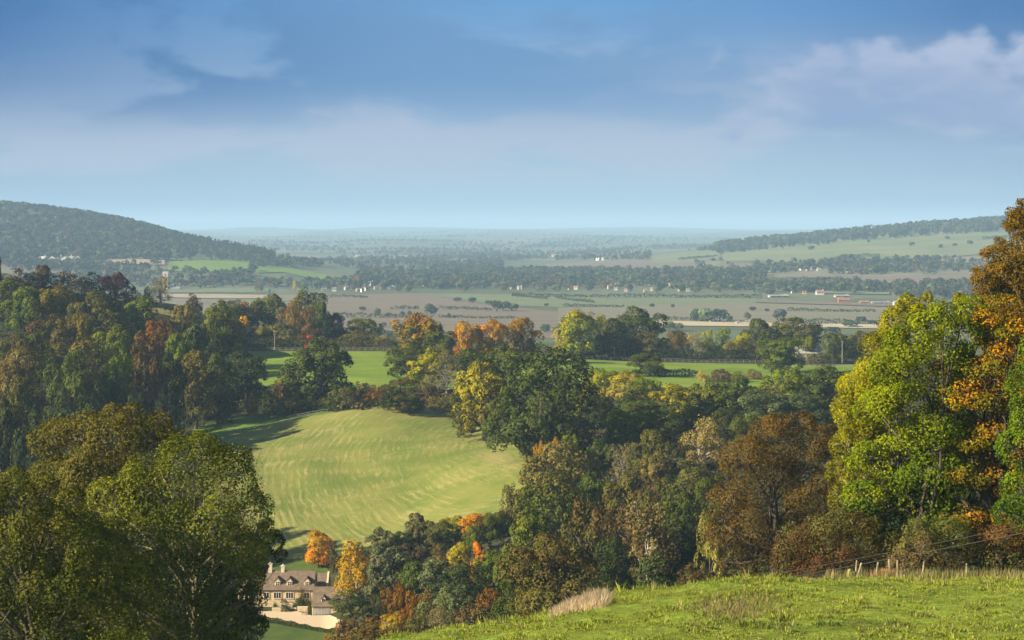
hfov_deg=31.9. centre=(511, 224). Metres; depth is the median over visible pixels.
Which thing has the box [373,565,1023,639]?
grass
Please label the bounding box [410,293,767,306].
green field
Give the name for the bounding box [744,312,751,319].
field tree
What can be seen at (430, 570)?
ash tree
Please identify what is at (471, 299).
field tree
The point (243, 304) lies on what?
broadleaf tree
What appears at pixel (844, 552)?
bramble bush
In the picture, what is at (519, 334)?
broadleaf tree
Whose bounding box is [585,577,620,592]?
shrub
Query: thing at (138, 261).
sandy field
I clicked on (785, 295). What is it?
farm building
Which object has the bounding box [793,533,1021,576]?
power line
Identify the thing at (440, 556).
birch tree
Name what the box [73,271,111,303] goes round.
shrub
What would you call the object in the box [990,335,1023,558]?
maple tree
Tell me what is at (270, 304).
broadleaf tree
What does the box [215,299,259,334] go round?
oak tree
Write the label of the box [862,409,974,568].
oak tree
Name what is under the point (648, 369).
broadleaf tree
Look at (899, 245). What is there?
hillside pasture
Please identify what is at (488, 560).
oak tree
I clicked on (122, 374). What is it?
ash tree
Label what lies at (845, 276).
brown field
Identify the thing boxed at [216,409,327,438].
fence
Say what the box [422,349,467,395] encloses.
broadleaf tree
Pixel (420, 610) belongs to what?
shrub
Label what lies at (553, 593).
oak tree
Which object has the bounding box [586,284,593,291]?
field tree
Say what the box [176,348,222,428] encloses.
broadleaf tree
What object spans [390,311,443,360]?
broadleaf tree
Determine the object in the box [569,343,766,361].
hedge
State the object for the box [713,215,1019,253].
crest woodland
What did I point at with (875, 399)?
maple tree
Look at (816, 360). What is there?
shrub
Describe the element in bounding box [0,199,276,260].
hillside woodland
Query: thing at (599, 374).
broadleaf tree
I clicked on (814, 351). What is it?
barn
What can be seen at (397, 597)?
broadleaf tree
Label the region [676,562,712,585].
shrub
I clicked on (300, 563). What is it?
back lawn
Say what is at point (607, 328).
broadleaf tree
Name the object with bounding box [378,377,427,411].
oak tree
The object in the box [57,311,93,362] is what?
broadleaf tree
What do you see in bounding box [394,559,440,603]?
broadleaf tree
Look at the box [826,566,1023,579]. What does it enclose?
fence
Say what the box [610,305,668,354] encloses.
oak tree
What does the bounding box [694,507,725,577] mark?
ash tree
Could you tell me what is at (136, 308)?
broadleaf tree
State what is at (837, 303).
brown field
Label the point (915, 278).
pink field
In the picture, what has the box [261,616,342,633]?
hedge
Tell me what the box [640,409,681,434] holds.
broadleaf tree
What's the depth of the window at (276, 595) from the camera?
399.98 m
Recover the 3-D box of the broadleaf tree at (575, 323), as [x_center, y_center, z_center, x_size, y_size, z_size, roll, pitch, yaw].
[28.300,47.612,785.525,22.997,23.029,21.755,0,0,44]
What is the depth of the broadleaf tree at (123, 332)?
587.64 m
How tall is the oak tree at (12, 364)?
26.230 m
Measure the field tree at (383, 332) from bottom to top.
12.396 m
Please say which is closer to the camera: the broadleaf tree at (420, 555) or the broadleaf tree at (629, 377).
the broadleaf tree at (420, 555)
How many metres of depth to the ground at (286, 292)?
1697.94 m
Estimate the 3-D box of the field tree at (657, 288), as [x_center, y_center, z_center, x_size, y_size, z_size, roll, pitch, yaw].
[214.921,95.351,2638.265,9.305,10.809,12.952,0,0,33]
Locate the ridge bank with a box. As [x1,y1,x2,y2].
[105,297,205,321]
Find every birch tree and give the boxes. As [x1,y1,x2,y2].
[333,538,379,600]
[426,542,453,579]
[625,500,680,583]
[676,414,727,469]
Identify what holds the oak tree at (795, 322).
on the ground at (286, 292)
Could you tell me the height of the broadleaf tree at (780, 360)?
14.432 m
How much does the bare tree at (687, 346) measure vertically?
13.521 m
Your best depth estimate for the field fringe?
542.04 m
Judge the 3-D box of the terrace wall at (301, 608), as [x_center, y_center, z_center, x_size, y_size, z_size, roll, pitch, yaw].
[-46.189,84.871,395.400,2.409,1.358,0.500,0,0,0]
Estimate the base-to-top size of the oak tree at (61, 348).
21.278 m
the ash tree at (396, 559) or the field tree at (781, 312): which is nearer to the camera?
the ash tree at (396, 559)
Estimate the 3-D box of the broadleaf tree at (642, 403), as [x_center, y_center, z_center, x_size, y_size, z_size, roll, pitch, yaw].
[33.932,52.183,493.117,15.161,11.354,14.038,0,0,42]
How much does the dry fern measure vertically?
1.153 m
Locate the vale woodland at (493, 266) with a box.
[1,229,1006,298]
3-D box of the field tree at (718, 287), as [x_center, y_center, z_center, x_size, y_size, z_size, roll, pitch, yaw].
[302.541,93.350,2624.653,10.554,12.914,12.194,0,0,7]
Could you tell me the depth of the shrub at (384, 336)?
797.94 m
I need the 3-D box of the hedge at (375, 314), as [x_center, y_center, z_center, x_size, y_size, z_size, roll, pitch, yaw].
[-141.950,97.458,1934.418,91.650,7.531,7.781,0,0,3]
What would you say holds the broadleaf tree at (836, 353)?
on the ground at (286, 292)
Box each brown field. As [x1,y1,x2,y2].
[755,300,901,306]
[771,273,860,280]
[824,290,889,293]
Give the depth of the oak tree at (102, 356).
557.76 m
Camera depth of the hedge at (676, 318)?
1872.44 m
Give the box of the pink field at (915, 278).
[861,273,981,283]
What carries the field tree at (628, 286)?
on the ground at (286, 292)
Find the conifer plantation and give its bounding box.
[652,239,731,249]
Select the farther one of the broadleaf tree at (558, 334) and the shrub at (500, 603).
the broadleaf tree at (558, 334)
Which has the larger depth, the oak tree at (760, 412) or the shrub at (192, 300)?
the shrub at (192, 300)
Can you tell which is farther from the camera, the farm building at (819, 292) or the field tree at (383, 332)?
the farm building at (819, 292)
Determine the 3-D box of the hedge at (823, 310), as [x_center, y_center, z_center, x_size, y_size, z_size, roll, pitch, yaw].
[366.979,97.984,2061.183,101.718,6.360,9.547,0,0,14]
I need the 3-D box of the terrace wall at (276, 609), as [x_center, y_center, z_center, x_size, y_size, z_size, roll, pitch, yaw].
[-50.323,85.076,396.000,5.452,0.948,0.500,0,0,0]
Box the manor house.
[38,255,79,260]
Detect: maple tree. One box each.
[823,290,964,570]
[836,293,999,571]
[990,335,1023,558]
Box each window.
[273,592,280,598]
[286,592,293,598]
[304,592,309,598]
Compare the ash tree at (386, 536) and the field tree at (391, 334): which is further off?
the field tree at (391, 334)
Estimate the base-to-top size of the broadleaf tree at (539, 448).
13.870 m
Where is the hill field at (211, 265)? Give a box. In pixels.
[168,260,249,271]
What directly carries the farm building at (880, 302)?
on the dun field at (736, 311)
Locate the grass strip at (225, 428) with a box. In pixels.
[192,411,332,444]
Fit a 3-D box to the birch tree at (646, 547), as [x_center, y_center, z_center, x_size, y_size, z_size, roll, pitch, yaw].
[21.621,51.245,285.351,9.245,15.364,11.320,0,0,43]
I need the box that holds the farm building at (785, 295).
[768,294,788,296]
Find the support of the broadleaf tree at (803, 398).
on the ground at (286, 292)
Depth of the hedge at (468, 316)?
1918.67 m
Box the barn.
[795,346,819,361]
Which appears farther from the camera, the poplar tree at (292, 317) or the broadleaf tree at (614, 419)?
the poplar tree at (292, 317)
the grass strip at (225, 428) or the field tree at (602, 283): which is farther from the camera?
the field tree at (602, 283)
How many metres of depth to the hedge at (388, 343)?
789.29 m
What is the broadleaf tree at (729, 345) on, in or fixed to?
on the ground at (286, 292)
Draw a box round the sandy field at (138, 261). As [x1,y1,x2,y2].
[108,258,164,264]
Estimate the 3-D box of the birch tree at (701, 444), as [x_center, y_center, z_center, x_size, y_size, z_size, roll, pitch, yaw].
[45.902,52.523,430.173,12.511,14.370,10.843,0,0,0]
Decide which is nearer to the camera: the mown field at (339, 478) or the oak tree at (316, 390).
the mown field at (339, 478)
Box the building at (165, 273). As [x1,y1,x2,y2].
[162,271,180,288]
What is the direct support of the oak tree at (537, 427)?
on the ground at (286, 292)
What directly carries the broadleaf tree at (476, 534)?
on the ground at (286, 292)
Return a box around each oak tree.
[0,344,47,426]
[10,404,62,532]
[25,313,82,370]
[43,348,103,447]
[61,331,114,406]
[67,289,126,345]
[103,385,150,453]
[130,317,173,385]
[202,298,246,359]
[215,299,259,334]
[275,334,357,408]
[286,287,328,335]
[345,330,381,345]
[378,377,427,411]
[428,563,494,608]
[431,583,481,623]
[451,358,515,440]
[470,548,503,594]
[480,344,601,456]
[496,529,601,616]
[512,465,594,554]
[513,437,589,517]
[548,494,618,587]
[602,467,665,554]
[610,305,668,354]
[628,330,676,356]
[638,451,678,507]
[643,383,699,423]
[654,459,723,518]
[658,517,708,575]
[703,374,767,416]
[737,388,792,431]
[757,367,809,409]
[763,316,826,354]
[800,364,852,409]
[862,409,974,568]
[909,381,1023,558]
[969,198,1023,424]
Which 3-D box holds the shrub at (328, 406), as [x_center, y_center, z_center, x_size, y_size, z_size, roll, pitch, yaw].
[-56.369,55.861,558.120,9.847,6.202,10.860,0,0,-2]
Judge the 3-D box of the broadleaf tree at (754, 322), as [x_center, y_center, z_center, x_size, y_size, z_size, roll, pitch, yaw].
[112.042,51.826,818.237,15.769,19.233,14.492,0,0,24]
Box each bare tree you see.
[147,274,172,305]
[602,441,641,486]
[679,331,708,359]
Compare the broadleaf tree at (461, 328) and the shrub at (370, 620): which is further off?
the broadleaf tree at (461, 328)
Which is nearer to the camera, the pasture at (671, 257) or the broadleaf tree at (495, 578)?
the broadleaf tree at (495, 578)
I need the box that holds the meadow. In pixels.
[225,351,863,387]
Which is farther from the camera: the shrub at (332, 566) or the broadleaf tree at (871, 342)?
the broadleaf tree at (871, 342)
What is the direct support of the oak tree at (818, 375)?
on the ground at (286, 292)
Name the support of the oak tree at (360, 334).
on the ground at (286, 292)
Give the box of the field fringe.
[424,404,497,431]
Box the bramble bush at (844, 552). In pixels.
[769,505,901,578]
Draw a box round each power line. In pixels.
[523,525,1023,616]
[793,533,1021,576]
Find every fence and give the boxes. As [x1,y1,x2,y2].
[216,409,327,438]
[243,344,395,349]
[587,356,761,362]
[792,364,856,366]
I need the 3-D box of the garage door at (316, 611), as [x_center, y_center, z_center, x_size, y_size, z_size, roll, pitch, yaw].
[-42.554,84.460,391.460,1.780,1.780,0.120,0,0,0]
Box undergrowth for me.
[0,288,912,639]
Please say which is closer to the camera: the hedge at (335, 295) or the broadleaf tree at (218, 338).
the broadleaf tree at (218, 338)
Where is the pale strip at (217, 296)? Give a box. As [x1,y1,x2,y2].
[163,294,267,297]
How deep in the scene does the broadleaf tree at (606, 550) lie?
268.78 m
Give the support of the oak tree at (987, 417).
on the ground at (286, 292)
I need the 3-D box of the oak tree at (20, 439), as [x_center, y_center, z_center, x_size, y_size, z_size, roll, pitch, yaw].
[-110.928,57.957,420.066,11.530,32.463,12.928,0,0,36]
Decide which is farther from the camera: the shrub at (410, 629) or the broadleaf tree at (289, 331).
the broadleaf tree at (289, 331)
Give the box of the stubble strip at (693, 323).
[659,321,882,327]
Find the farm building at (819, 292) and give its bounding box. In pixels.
[815,289,823,294]
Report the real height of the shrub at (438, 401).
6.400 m
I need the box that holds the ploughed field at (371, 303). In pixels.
[317,293,557,337]
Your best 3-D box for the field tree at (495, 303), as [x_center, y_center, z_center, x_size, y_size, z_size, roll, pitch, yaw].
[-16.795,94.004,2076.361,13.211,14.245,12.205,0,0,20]
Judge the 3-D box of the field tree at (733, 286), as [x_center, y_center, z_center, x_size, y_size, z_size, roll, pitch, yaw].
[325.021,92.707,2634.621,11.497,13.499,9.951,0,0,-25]
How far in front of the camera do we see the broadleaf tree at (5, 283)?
669.96 m
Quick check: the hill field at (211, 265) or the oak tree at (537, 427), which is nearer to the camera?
the oak tree at (537, 427)
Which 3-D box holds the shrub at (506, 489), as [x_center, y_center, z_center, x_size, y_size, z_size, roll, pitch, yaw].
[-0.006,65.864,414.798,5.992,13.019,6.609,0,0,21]
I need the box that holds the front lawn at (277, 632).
[253,623,343,639]
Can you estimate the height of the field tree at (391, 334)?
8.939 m
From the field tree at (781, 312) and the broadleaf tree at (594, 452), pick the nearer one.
the broadleaf tree at (594, 452)
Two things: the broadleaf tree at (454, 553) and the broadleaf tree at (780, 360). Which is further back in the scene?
the broadleaf tree at (780, 360)
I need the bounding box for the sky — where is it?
[0,0,1023,228]
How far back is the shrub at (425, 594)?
329.79 m
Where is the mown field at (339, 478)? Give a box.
[204,406,525,559]
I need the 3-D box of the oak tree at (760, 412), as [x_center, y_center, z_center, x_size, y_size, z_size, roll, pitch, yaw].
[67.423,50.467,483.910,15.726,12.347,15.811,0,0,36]
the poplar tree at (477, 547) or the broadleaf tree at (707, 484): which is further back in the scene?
the poplar tree at (477, 547)
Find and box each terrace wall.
[272,608,296,610]
[297,606,307,611]
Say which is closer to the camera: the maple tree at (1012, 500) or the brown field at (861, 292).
the maple tree at (1012, 500)
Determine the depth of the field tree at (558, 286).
2664.64 m
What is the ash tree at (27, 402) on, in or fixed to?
on the ground at (286, 292)
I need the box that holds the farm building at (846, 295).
[833,294,849,296]
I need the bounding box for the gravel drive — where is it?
[258,611,342,628]
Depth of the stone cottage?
400.55 m
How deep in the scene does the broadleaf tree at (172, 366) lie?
528.16 m
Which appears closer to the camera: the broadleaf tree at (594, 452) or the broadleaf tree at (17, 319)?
the broadleaf tree at (594, 452)
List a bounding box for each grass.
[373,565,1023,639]
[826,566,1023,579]
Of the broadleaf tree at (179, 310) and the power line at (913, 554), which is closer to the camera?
the power line at (913, 554)
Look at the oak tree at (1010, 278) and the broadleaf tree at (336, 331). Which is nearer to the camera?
the oak tree at (1010, 278)
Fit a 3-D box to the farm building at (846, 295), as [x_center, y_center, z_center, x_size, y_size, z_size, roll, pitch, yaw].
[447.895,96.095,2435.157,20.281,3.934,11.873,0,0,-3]
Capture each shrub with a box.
[1,268,32,293]
[12,271,59,294]
[46,271,87,301]
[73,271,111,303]
[123,284,140,303]
[143,286,153,299]
[184,293,202,313]
[244,392,259,416]
[258,387,288,417]
[266,375,292,405]
[279,599,289,607]
[280,604,296,611]
[281,398,293,416]
[290,398,322,414]
[293,598,305,607]
[298,587,304,604]
[307,603,311,613]
[317,395,344,411]
[322,615,360,639]
[326,541,340,572]
[328,587,371,620]
[330,385,361,409]
[335,334,365,346]
[344,617,385,639]
[346,381,372,408]
[354,629,389,639]
[359,384,386,405]
[368,334,399,347]
[387,618,430,634]
[398,590,420,628]
[406,597,436,629]
[413,382,440,405]
[416,588,435,620]
[424,604,459,630]
[426,393,456,410]
[453,602,494,625]
[475,587,499,617]
[489,578,517,618]
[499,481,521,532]
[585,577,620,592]
[636,551,680,587]
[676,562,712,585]
[694,370,711,381]
[708,369,735,381]
[730,371,749,381]
[741,369,762,379]
[748,341,775,362]
[797,354,807,364]
[805,352,836,365]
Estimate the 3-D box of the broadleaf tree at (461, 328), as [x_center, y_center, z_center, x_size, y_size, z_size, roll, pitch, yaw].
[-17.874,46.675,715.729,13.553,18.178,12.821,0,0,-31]
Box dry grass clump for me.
[548,585,616,616]
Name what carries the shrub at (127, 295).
on the ridge bank
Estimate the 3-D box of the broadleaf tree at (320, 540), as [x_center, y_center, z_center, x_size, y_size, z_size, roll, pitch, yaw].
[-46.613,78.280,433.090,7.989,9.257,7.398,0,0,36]
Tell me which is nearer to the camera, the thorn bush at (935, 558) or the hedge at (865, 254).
the thorn bush at (935, 558)
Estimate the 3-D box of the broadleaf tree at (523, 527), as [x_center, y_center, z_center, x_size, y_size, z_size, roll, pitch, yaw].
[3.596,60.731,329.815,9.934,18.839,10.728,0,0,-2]
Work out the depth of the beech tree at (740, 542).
187.52 m
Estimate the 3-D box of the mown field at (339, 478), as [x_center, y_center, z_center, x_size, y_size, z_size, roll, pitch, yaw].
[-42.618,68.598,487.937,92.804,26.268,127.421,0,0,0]
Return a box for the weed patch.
[651,589,814,622]
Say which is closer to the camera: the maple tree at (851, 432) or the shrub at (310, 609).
the maple tree at (851, 432)
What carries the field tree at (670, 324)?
on the ground at (286, 292)
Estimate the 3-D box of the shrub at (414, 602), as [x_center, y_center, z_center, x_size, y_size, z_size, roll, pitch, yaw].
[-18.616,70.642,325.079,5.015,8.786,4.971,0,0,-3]
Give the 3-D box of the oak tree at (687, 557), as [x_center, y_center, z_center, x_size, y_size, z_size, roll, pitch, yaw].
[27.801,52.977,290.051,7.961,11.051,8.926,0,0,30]
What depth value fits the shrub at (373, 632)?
240.29 m
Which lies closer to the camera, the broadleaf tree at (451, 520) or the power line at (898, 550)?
the power line at (898, 550)
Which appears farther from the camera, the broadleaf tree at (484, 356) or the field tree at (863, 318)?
the field tree at (863, 318)
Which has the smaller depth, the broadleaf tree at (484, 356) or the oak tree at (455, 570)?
the oak tree at (455, 570)
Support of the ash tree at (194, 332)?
on the ground at (286, 292)
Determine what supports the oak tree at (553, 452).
on the ground at (286, 292)
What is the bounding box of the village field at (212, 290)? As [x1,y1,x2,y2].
[129,284,268,292]
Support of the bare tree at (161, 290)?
on the ground at (286, 292)
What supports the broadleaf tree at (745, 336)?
on the ground at (286, 292)
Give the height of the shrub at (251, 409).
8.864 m
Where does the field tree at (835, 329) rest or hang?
on the ground at (286, 292)
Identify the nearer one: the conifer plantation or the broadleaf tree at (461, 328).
the broadleaf tree at (461, 328)
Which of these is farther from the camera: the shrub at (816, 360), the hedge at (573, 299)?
the hedge at (573, 299)
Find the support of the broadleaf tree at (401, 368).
on the ground at (286, 292)
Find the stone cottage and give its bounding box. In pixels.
[238,562,330,606]
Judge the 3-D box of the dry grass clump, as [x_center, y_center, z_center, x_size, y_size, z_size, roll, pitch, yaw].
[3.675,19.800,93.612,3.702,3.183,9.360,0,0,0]
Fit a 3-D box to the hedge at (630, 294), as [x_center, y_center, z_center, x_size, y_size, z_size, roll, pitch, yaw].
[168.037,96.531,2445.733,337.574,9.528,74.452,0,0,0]
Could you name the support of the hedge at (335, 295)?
on the ploughed field at (371, 303)
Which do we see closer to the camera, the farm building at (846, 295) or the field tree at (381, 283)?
the farm building at (846, 295)
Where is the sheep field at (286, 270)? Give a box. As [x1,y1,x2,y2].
[256,266,348,280]
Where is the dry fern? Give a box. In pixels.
[865,567,900,577]
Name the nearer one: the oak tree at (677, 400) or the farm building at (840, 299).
the oak tree at (677, 400)
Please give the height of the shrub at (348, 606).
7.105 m
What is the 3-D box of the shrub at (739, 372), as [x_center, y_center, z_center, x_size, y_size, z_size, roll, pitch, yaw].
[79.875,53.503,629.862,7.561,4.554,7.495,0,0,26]
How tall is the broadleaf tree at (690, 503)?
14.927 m
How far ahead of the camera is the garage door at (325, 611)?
391.38 m
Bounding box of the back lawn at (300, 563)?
[264,552,348,573]
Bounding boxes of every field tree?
[254,284,263,290]
[292,280,298,290]
[300,282,308,288]
[325,283,332,289]
[355,275,362,286]
[372,328,388,337]
[374,308,380,315]
[378,281,384,289]
[386,330,396,338]
[424,303,437,316]
[456,282,463,289]
[468,297,476,302]
[491,300,501,310]
[499,281,507,286]
[500,301,510,310]
[508,304,518,310]
[540,324,550,331]
[550,326,558,334]
[556,284,560,291]
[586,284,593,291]
[600,280,607,288]
[626,284,632,291]
[654,286,660,292]
[663,321,673,330]
[673,323,683,329]
[678,284,685,293]
[690,308,701,320]
[698,308,714,321]
[712,309,729,320]
[715,284,721,291]
[725,315,732,321]
[730,284,736,291]
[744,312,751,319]
[772,309,786,320]
[824,326,840,334]
[831,286,842,291]
[841,321,857,326]
[855,316,865,323]
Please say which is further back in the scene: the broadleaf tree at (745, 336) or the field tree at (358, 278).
the field tree at (358, 278)
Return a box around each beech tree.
[703,410,843,577]
[930,291,1023,569]
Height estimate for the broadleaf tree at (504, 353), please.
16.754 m
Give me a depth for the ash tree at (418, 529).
419.39 m
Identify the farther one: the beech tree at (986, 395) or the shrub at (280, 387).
the shrub at (280, 387)
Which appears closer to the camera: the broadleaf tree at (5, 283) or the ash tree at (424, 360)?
the ash tree at (424, 360)
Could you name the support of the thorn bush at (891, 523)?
on the ground at (286, 292)
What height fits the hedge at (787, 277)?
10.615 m
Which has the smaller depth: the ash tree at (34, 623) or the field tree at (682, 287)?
the ash tree at (34, 623)
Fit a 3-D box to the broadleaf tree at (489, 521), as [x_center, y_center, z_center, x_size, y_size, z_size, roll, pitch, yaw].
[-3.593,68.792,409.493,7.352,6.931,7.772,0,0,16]
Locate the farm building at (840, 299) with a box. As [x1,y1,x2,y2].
[838,297,842,302]
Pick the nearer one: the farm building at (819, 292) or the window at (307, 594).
the window at (307, 594)
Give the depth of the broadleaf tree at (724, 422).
473.01 m
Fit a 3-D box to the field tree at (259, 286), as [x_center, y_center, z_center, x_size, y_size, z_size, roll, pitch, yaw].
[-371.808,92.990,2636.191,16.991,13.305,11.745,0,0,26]
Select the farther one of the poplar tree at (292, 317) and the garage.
the poplar tree at (292, 317)
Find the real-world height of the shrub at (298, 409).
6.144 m
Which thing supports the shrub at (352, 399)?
on the ground at (286, 292)
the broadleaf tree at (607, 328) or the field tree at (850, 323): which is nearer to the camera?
the broadleaf tree at (607, 328)
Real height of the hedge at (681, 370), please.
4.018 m
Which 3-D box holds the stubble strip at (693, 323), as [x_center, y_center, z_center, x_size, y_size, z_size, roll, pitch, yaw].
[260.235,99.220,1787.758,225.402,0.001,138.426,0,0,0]
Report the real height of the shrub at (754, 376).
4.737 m
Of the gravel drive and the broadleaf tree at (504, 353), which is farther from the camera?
the broadleaf tree at (504, 353)
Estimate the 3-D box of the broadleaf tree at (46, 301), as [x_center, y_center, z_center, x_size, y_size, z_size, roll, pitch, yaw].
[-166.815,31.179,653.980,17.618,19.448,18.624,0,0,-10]
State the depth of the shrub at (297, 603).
398.51 m
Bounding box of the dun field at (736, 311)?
[558,303,894,323]
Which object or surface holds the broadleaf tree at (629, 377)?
on the ground at (286, 292)
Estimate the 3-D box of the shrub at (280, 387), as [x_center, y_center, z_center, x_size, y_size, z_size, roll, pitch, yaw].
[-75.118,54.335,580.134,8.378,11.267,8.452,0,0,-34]
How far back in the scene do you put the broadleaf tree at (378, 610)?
344.16 m
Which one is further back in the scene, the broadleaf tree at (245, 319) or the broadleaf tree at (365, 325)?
the broadleaf tree at (365, 325)
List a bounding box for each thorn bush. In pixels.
[841,486,928,567]
[885,516,976,573]
[958,523,1023,572]
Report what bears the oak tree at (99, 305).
on the ground at (286, 292)
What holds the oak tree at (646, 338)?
on the ground at (286, 292)
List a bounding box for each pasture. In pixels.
[653,250,719,261]
[723,251,763,260]
[736,229,1022,262]
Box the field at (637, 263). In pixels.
[533,259,697,269]
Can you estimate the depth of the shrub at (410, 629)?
249.88 m
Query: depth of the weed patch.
83.57 m
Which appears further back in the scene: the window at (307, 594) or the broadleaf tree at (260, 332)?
the broadleaf tree at (260, 332)
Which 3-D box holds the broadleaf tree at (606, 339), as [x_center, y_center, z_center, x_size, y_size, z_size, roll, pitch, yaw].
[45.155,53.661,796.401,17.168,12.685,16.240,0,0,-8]
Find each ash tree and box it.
[0,375,39,465]
[0,464,150,639]
[22,402,185,639]
[61,426,274,639]
[101,346,134,441]
[183,321,212,382]
[246,518,288,637]
[314,300,332,333]
[363,545,413,609]
[364,526,401,567]
[403,513,434,546]
[406,347,445,389]
[417,558,460,608]
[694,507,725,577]
[833,335,857,360]
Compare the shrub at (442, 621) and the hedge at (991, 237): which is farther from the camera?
the hedge at (991, 237)
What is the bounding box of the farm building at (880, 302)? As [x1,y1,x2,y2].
[870,301,891,302]
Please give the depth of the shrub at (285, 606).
395.44 m
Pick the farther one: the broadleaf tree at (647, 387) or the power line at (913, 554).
the broadleaf tree at (647, 387)
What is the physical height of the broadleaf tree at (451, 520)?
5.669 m
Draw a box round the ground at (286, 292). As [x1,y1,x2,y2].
[0,208,1023,639]
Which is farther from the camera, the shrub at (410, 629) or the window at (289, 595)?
the window at (289, 595)
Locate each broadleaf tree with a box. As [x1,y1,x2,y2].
[0,277,25,319]
[0,286,43,334]
[0,332,38,395]
[0,392,23,521]
[27,331,56,386]
[33,285,79,333]
[34,264,51,290]
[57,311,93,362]
[92,323,135,388]
[100,271,129,301]
[120,294,158,351]
[125,350,164,441]
[153,352,187,433]
[164,304,202,356]
[164,331,192,396]
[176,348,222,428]
[197,320,236,379]
[200,391,234,422]
[201,352,242,413]
[227,349,268,397]
[235,301,260,342]
[238,316,248,343]
[248,324,279,346]
[250,292,288,335]
[263,322,298,346]
[305,530,332,566]
[324,312,346,341]
[345,318,383,338]
[359,594,394,627]
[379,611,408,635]
[380,581,409,626]
[383,344,430,378]
[387,531,418,551]
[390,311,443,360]
[392,542,428,573]
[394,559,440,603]
[422,331,459,369]
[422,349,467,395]
[422,521,453,547]
[439,515,466,537]
[442,390,476,417]
[446,542,471,578]
[450,319,483,358]
[450,348,495,387]
[458,513,493,541]
[460,525,485,555]
[475,318,511,361]
[481,511,513,539]
[491,344,526,390]
[492,542,534,609]
[504,316,544,355]
[506,504,557,590]
[533,440,544,482]
[550,436,559,467]
[553,328,576,354]
[558,309,605,357]
[558,434,582,475]
[572,470,613,542]
[581,340,607,356]
[581,396,616,426]
[582,368,621,397]
[584,437,615,485]
[593,318,624,355]
[593,535,641,590]
[595,332,633,358]
[599,408,643,443]
[606,370,641,401]
[612,394,659,431]
[626,352,669,376]
[626,376,662,403]
[627,429,673,475]
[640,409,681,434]
[657,419,690,446]
[661,491,703,559]
[663,330,689,359]
[684,383,731,423]
[691,475,728,541]
[704,409,742,437]
[722,339,752,360]
[727,415,768,445]
[732,332,753,360]
[739,318,772,353]
[754,336,804,372]
[772,390,822,426]
[796,335,816,357]
[801,408,837,449]
[821,332,847,363]
[845,331,872,361]
[864,331,877,359]
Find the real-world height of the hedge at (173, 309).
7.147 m
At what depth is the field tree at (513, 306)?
2072.81 m
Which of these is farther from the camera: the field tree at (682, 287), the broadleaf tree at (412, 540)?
the field tree at (682, 287)
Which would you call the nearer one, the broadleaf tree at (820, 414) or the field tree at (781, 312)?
the broadleaf tree at (820, 414)
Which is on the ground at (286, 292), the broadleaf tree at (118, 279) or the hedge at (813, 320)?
the broadleaf tree at (118, 279)
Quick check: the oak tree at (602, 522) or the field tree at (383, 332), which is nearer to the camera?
the oak tree at (602, 522)
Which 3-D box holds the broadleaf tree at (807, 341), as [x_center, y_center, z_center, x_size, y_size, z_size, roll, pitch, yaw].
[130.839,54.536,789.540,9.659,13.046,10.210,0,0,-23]
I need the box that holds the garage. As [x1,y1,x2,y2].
[311,586,345,614]
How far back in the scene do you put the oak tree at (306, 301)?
849.78 m
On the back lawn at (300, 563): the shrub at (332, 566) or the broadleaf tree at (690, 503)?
the shrub at (332, 566)
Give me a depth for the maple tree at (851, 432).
138.29 m
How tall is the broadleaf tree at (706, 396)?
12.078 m
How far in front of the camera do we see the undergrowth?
418.33 m
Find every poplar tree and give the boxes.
[276,295,306,343]
[296,305,323,341]
[470,541,485,580]
[699,329,718,358]
[713,327,731,359]
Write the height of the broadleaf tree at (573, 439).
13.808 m
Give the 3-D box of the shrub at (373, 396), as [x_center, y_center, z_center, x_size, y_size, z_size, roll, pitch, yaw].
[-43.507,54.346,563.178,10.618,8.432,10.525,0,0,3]
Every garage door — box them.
[313,608,320,614]
[322,608,329,614]
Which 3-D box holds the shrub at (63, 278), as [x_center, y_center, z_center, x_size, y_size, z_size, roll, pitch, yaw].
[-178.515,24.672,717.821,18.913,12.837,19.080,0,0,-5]
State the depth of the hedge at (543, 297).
2440.71 m
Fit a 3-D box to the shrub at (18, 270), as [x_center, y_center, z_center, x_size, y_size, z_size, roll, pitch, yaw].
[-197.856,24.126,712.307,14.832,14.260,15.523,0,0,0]
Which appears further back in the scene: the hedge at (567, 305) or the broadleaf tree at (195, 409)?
the hedge at (567, 305)
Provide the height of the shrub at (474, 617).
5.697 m
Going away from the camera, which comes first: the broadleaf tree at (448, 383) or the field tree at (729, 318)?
the broadleaf tree at (448, 383)
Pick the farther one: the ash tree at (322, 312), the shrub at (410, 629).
the ash tree at (322, 312)
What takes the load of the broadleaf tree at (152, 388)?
on the ground at (286, 292)
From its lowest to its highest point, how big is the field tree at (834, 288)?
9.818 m
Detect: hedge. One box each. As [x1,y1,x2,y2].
[163,307,199,321]
[230,329,300,348]
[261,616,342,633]
[272,390,393,403]
[294,337,395,349]
[320,294,367,297]
[339,312,419,317]
[390,305,418,308]
[438,314,514,318]
[439,305,491,309]
[512,292,761,298]
[515,294,547,298]
[555,295,594,302]
[563,303,623,306]
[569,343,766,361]
[649,368,697,377]
[667,316,716,320]
[678,255,716,259]
[770,276,837,280]
[771,368,865,379]
[787,307,875,311]
[801,317,882,323]
[845,253,880,256]
[982,235,1007,239]
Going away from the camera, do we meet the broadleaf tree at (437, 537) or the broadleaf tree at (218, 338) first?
the broadleaf tree at (437, 537)

